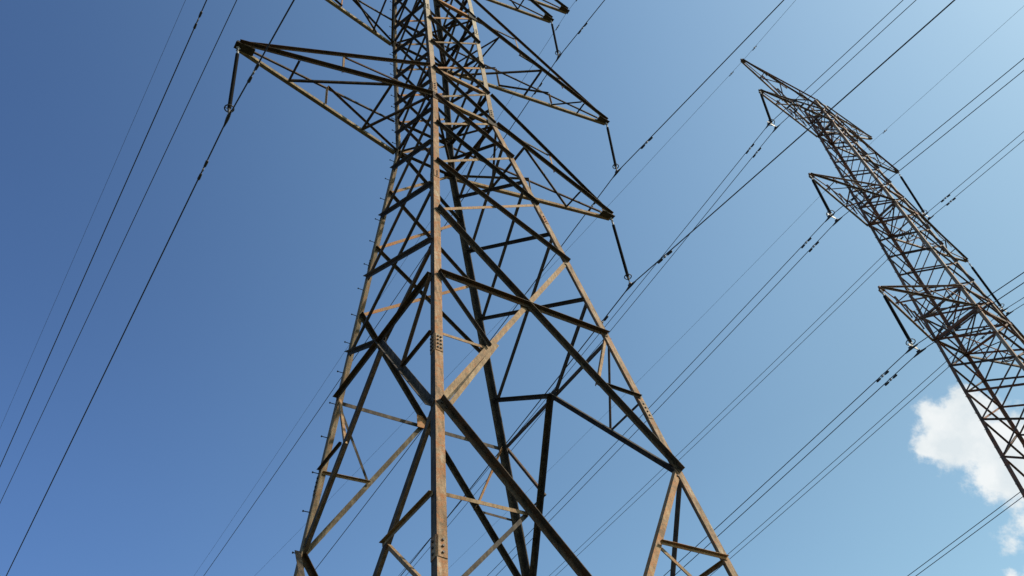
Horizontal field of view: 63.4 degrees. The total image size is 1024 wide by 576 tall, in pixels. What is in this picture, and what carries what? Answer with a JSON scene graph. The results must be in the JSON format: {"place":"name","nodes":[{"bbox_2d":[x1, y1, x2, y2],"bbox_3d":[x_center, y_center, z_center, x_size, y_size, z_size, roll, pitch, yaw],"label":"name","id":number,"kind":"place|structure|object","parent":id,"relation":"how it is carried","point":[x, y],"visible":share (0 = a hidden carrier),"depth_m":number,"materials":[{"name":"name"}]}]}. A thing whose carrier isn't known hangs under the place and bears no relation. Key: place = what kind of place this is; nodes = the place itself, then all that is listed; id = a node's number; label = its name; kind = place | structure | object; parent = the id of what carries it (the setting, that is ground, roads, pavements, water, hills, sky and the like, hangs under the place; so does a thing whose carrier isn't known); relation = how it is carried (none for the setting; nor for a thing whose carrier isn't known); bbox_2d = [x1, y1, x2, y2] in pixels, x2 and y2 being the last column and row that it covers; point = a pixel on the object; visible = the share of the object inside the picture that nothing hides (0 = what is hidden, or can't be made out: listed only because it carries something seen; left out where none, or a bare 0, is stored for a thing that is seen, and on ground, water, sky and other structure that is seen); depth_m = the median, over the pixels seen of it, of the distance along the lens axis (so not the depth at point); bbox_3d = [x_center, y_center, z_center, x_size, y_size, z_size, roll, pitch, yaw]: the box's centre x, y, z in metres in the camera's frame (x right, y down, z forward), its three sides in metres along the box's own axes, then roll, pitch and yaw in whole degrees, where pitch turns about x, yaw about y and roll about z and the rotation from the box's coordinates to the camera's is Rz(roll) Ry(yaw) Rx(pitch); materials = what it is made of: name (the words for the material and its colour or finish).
{"place":"outdoors","nodes":[
{"label":"outdoors","id":0,"kind":"place"},
{"bbox_2d":[0,0,1023,575],"label":"sky","id":1,"kind":"structure","parent":0,"point":[243,316],"materials":[{"name":"blue"}]},
{"label":"ground","id":2,"kind":"structure","parent":0,"visible":0},
{"bbox_2d":[234,0,737,575],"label":"lattice tower","id":3,"kind":"structure","parent":2,"relation":"on","point":[440,402],"depth_m":18.29,"materials":[{"name":"metal"}]},
{"bbox_2d":[0,0,185,427],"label":"earth wire","id":4,"kind":"object","parent":3,"relation":"attached to","point":[97,203],"visible":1,"depth_m":39.26,"materials":[{"name":"metal"}]},
{"bbox_2d":[223,46,239,126],"bbox_3d":[-6.494,-4.878,19.527,0.417,3.281,0.294,-21,-47,11],"label":"insulator string","id":5,"kind":"object","parent":3,"relation":"hanging from","point":[231,93],"visible":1,"depth_m":19.14,"materials":[{"name":"black rubber"}]},
{"bbox_2d":[6,0,294,575],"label":"power cable","id":6,"kind":"object","parent":5,"relation":"hanging from","point":[248,81],"visible":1,"depth_m":20.10,"materials":[{"name":"metal"}]},
{"bbox_2d":[195,0,576,573],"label":"earth wire","id":7,"kind":"object","parent":3,"relation":"attached to","point":[384,291],"visible":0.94,"depth_m":48.23,"materials":[{"name":"metal"}]},
{"bbox_2d":[551,20,561,61],"bbox_3d":[1.675,-10.390,34.356,0.398,3.554,0.411,-18,-46,8],"label":"insulator string","id":8,"kind":"object","parent":3,"relation":"hanging from","point":[556,46],"visible":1,"depth_m":33.84,"materials":[{"name":"black rubber"}]},
{"bbox_2d":[204,0,604,574],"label":"power cable","id":9,"kind":"object","parent":8,"relation":"hanging from","point":[585,24],"visible":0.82,"depth_m":38.85,"materials":[{"name":"metal"}]},
{"bbox_2d":[606,122,620,177],"bbox_3d":[3.477,-5.106,29.887,0.439,3.540,0.519,-26,-48,15],"label":"insulator string","id":10,"kind":"object","parent":3,"relation":"hanging from","point":[613,154],"visible":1,"depth_m":29.44,"materials":[{"name":"black rubber"}]},
{"bbox_2d":[315,0,783,569],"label":"power cable","id":11,"kind":"object","parent":10,"relation":"hanging from","point":[577,224],"visible":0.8,"depth_m":28.85,"materials":[{"name":"metal"}]},
{"bbox_2d":[610,217,635,291],"bbox_3d":[3.202,-1.155,24.775,0.460,3.263,0.253,-31,-49,20],"label":"insulator string","id":12,"kind":"object","parent":3,"relation":"hanging from","point":[630,284],"visible":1,"depth_m":24.42,"materials":[{"name":"black rubber"}]},
{"bbox_2d":[400,0,954,575],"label":"power cable","id":13,"kind":"object","parent":12,"relation":"hanging from","point":[704,220],"visible":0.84,"depth_m":21.45,"materials":[{"name":"metal"}]},
{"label":"insulator string","id":14,"kind":"object","parent":3,"relation":"hanging from","visible":0},
{"bbox_2d":[0,0,206,466],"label":"power cable","id":15,"kind":"object","parent":14,"relation":"hanging from","point":[199,16],"visible":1,"depth_m":26.32,"materials":[{"name":"metal"}]},
{"bbox_2d":[740,59,1023,497],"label":"lattice tower","id":16,"kind":"structure","parent":2,"relation":"on","point":[1004,321],"depth_m":33.13,"materials":[{"name":"metal"}]},
{"bbox_2d":[281,0,795,548],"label":"earth wire","id":17,"kind":"object","parent":16,"relation":"attached to","point":[551,266],"visible":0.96,"depth_m":44.22,"materials":[{"name":"metal"}]},
{"bbox_2d":[474,11,1017,543],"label":"earth wire","id":18,"kind":"object","parent":16,"relation":"attached to","point":[814,201],"visible":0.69,"depth_m":46.38,"materials":[{"name":"metal"}]},
{"bbox_2d":[759,91,780,132],"bbox_3d":[11.069,-7.970,36.324,1.389,3.921,0.484,21,-53,-27],"label":"insulator string","id":19,"kind":"object","parent":16,"relation":"hanging from","point":[769,121],"visible":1,"depth_m":35.30,"materials":[{"name":"black rubber"}]},
{"bbox_2d":[400,0,902,573],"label":"power cable","id":20,"kind":"object","parent":19,"relation":"hanging from","point":[696,214],"visible":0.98,"depth_m":36.14,"materials":[{"name":"metal"}]},
{"bbox_2d":[407,0,915,573],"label":"power cable","id":21,"kind":"object","parent":19,"relation":"hanging from","point":[705,214],"visible":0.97,"depth_m":36.14,"materials":[{"name":"metal"}]},
{"bbox_2d":[810,175,841,225],"bbox_3d":[11.829,-3.594,31.837,0.843,3.266,0.484,21,-53,-27],"label":"insulator string","id":22,"kind":"object","parent":16,"relation":"hanging from","point":[829,215],"visible":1,"depth_m":31.28,"materials":[{"name":"black rubber"}]},
{"bbox_2d":[487,58,1023,575],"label":"power cable","id":23,"kind":"object","parent":22,"relation":"hanging from","point":[797,250],"visible":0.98,"depth_m":31.24,"materials":[{"name":"metal"}]},
{"bbox_2d":[496,70,1023,575],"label":"power cable","id":24,"kind":"object","parent":22,"relation":"hanging from","point":[790,270],"visible":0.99,"depth_m":31.32,"materials":[{"name":"metal"}]},
{"bbox_2d":[880,289,925,357],"bbox_3d":[12.569,0.926,27.158,0.729,3.162,0.484,21,-53,-27],"label":"insulator string","id":25,"kind":"object","parent":16,"relation":"hanging from","point":[909,340],"visible":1,"depth_m":26.67,"materials":[{"name":"black rubber"}]},
{"bbox_2d":[664,272,1023,575],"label":"power cable","id":26,"kind":"object","parent":25,"relation":"hanging from","point":[887,371],"visible":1,"depth_m":26.59,"materials":[{"name":"metal"}]},
{"bbox_2d":[675,282,1023,574],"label":"power cable","id":27,"kind":"object","parent":25,"relation":"hanging from","point":[946,334],"visible":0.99,"depth_m":26.93,"materials":[{"name":"metal"}]},
{"bbox_2d":[898,173,932,220],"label":"insulator string","id":28,"kind":"object","parent":16,"relation":"hanging from","point":[916,200],"visible":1,"depth_m":40.55,"materials":[{"name":"black rubber"}]},
{"bbox_2d":[549,132,1022,575],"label":"power cable","id":29,"kind":"object","parent":28,"relation":"hanging from","point":[902,237],"visible":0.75,"depth_m":42.94,"materials":[{"name":"metal"}]},
{"bbox_2d":[560,140,1023,571],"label":"power cable","id":30,"kind":"object","parent":28,"relation":"hanging from","point":[953,199],"visible":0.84,"depth_m":42.97,"materials":[{"name":"metal"}]},
{"bbox_2d":[967,261,1012,316],"bbox_3d":[21.053,-0.050,36.812,0.500,3.273,0.484,21,-53,-27],"label":"insulator string","id":31,"kind":"object","parent":16,"relation":"hanging from","point":[990,291],"visible":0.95,"depth_m":36.45,"materials":[{"name":"black rubber"}]},
{"bbox_2d":[710,304,1023,575],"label":"power cable","id":32,"kind":"object","parent":31,"relation":"hanging from","point":[983,336],"visible":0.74,"depth_m":39.84,"materials":[{"name":"metal"}]},
{"bbox_2d":[727,297,1023,554],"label":"power cable","id":33,"kind":"object","parent":31,"relation":"hanging from","point":[866,432],"visible":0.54,"depth_m":39.38,"materials":[{"name":"metal"}]},
{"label":"insulator string","id":34,"kind":"object","parent":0,"visible":0},
{"bbox_2d":[0,0,236,502],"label":"power cable","id":35,"kind":"object","parent":34,"relation":"hanging from","point":[125,236],"visible":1,"depth_m":35.06,"materials":[{"name":"metal"}]},
{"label":"insulator string","id":36,"kind":"object","parent":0,"visible":0},
{"bbox_2d":[908,492,1019,575],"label":"power cable","id":37,"kind":"object","parent":36,"relation":"hanging from","point":[964,533],"visible":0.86,"depth_m":33.95,"materials":[{"name":"metal"}]},
{"bbox_2d":[916,496,1022,575],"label":"power cable","id":38,"kind":"object","parent":36,"relation":"hanging from","point":[969,536],"visible":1,"depth_m":34.13,"materials":[{"name":"metal"}]}
]}

